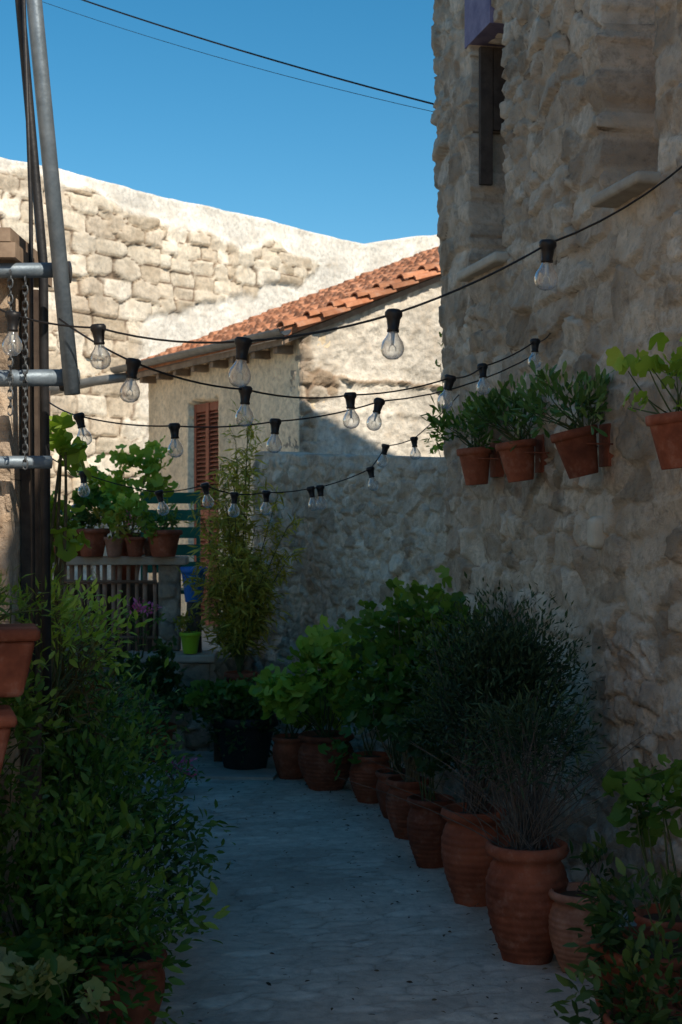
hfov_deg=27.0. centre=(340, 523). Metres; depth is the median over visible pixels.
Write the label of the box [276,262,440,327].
verge tiles
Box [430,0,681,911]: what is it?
facade wall
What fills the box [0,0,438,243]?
sky
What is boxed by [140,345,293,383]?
rafter tails
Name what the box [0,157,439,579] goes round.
ashlar stone wall
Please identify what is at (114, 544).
terracotta potted plant
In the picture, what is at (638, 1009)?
potted oleander
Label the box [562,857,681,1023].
potted geranium
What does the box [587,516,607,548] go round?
stone corbel
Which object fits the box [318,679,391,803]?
potted geranium
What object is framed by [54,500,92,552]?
terracotta potted plant
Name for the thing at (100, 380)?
drain pipe
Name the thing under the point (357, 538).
stone wall
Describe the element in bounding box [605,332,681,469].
hanging wall pot
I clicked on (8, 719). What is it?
terracotta planter
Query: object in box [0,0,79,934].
pipe frame
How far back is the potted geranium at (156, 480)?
10.59 m
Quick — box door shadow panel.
[200,412,218,617]
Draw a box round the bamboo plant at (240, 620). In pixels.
[178,398,305,761]
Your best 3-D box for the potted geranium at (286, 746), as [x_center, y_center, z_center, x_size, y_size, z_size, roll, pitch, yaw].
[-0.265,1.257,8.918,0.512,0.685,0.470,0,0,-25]
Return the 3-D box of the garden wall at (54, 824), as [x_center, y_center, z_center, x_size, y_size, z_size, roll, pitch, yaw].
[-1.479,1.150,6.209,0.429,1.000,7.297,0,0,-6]
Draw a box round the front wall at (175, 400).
[148,333,329,630]
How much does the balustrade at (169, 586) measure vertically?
0.763 m
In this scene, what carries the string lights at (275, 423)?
attached to the facade wall
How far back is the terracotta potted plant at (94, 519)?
10.27 m
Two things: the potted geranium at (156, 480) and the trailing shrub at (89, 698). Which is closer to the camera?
the trailing shrub at (89, 698)
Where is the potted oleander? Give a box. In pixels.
[545,918,681,1023]
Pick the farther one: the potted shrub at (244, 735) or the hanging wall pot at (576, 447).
the potted shrub at (244, 735)
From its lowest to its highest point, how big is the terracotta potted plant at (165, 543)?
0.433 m
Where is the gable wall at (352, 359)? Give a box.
[283,281,444,456]
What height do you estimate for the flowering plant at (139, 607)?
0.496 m
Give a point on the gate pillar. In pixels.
(10, 501)
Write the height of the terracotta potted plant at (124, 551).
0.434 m
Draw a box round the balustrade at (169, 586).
[52,556,188,659]
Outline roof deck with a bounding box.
[127,274,441,379]
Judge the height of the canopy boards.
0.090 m
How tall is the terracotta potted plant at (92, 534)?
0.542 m
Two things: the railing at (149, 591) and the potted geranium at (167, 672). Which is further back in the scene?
the railing at (149, 591)
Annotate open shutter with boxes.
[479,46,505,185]
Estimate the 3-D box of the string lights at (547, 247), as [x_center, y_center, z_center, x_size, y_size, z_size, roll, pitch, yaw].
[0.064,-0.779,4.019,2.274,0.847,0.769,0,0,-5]
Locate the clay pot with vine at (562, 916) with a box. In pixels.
[548,830,624,976]
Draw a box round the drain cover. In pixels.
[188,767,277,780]
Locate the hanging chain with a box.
[7,269,28,469]
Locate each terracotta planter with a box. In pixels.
[0,564,63,697]
[0,705,16,773]
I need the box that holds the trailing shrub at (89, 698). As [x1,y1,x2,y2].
[42,600,212,873]
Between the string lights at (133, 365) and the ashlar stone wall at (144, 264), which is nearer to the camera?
the string lights at (133, 365)
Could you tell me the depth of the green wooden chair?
11.51 m
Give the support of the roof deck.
on the front wall at (175, 400)
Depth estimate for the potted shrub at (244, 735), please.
9.06 m
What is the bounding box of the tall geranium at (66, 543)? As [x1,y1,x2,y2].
[49,412,93,694]
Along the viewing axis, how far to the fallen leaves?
5.88 m
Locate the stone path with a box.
[50,741,636,1023]
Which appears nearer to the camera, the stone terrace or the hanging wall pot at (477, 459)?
the hanging wall pot at (477, 459)
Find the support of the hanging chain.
hanging from the pipe frame
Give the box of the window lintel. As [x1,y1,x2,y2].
[465,0,504,48]
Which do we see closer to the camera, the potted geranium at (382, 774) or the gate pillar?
the gate pillar
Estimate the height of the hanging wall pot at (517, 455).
0.530 m
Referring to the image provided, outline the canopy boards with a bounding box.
[0,227,51,286]
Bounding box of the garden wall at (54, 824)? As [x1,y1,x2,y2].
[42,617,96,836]
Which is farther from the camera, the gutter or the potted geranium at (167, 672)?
the gutter
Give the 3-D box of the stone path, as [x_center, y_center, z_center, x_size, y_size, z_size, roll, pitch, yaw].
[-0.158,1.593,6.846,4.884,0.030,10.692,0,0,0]
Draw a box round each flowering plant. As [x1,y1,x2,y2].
[124,597,166,663]
[155,745,210,793]
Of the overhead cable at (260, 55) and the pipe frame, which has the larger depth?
the overhead cable at (260, 55)
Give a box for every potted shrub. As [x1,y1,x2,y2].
[184,664,287,769]
[385,571,609,906]
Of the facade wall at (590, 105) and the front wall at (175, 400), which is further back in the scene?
the front wall at (175, 400)
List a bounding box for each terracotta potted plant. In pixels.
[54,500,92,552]
[68,502,102,555]
[70,481,117,556]
[86,502,137,556]
[102,493,163,556]
[112,498,144,555]
[123,504,189,555]
[138,498,182,556]
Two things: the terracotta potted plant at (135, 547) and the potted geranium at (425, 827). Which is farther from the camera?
the terracotta potted plant at (135, 547)
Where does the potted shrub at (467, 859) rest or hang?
on the stone path
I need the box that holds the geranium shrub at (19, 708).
[0,564,153,837]
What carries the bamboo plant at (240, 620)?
on the stone path
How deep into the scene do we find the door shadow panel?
13.84 m
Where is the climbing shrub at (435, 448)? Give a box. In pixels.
[420,332,445,457]
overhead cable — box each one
[44,2,432,111]
[82,0,433,104]
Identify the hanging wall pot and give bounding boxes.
[420,391,512,484]
[458,371,555,482]
[501,360,613,478]
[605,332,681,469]
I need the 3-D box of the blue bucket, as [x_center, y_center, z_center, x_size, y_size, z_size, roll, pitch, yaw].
[-1.050,0.613,10.140,0.198,0.606,0.198,0,0,0]
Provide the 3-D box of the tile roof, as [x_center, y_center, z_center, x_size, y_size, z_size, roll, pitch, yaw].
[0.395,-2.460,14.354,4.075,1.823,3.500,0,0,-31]
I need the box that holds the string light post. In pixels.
[43,391,49,883]
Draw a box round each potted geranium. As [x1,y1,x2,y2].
[76,435,178,579]
[104,634,195,762]
[249,614,377,790]
[271,669,344,779]
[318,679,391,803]
[333,565,488,839]
[345,626,429,818]
[381,671,463,868]
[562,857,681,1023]
[600,754,681,930]
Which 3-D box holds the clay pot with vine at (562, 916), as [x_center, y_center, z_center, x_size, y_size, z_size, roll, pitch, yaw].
[0.873,1.349,5.050,0.276,0.502,0.239,0,0,0]
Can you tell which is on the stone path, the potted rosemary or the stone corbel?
the potted rosemary
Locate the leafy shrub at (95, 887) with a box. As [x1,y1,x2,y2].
[0,696,237,1023]
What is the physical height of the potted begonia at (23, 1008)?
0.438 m
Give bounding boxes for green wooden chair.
[141,492,199,593]
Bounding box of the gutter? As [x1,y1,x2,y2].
[110,328,291,377]
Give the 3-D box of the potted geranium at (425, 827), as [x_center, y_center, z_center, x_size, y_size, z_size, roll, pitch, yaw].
[0.381,1.151,6.701,0.389,0.897,0.521,0,0,0]
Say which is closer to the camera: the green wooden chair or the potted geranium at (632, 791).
the potted geranium at (632, 791)
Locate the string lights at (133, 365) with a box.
[58,318,550,428]
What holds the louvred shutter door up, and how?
attached to the front wall at (175, 400)
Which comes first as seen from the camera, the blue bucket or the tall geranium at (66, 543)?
the tall geranium at (66, 543)
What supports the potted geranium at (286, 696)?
on the stone path
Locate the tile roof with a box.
[126,246,439,372]
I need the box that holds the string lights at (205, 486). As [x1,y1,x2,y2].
[52,394,458,517]
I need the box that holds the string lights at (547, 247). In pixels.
[0,166,681,386]
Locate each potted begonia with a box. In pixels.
[0,910,167,1023]
[0,930,109,1023]
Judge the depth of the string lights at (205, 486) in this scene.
7.40 m
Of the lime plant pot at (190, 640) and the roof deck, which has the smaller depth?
the lime plant pot at (190, 640)
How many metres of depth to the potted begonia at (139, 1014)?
4.36 m
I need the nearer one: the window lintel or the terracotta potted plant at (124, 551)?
the window lintel
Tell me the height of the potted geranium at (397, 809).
1.393 m
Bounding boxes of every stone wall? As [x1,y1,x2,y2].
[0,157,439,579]
[250,451,449,793]
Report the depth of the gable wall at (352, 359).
12.36 m
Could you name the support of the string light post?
on the stone path
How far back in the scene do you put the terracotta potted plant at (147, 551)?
10.30 m
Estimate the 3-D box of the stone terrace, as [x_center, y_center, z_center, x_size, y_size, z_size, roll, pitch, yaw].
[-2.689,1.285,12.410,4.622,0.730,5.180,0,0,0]
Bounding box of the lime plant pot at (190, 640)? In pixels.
[173,609,208,653]
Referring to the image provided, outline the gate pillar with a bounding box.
[0,278,28,936]
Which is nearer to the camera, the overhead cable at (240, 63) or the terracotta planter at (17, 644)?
the terracotta planter at (17, 644)
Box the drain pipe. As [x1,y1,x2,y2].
[49,372,139,395]
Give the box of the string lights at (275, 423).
[49,353,537,457]
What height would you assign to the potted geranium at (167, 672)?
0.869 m
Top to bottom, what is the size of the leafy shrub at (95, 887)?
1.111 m
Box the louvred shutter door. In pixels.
[194,401,218,625]
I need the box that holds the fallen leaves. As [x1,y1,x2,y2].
[134,755,588,1021]
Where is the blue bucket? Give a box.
[180,566,207,651]
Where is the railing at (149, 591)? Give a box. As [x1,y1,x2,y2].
[51,582,158,657]
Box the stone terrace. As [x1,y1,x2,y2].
[98,629,253,751]
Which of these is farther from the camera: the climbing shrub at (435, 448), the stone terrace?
the stone terrace
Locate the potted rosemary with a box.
[337,670,676,964]
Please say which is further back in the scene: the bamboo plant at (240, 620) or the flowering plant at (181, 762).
the bamboo plant at (240, 620)

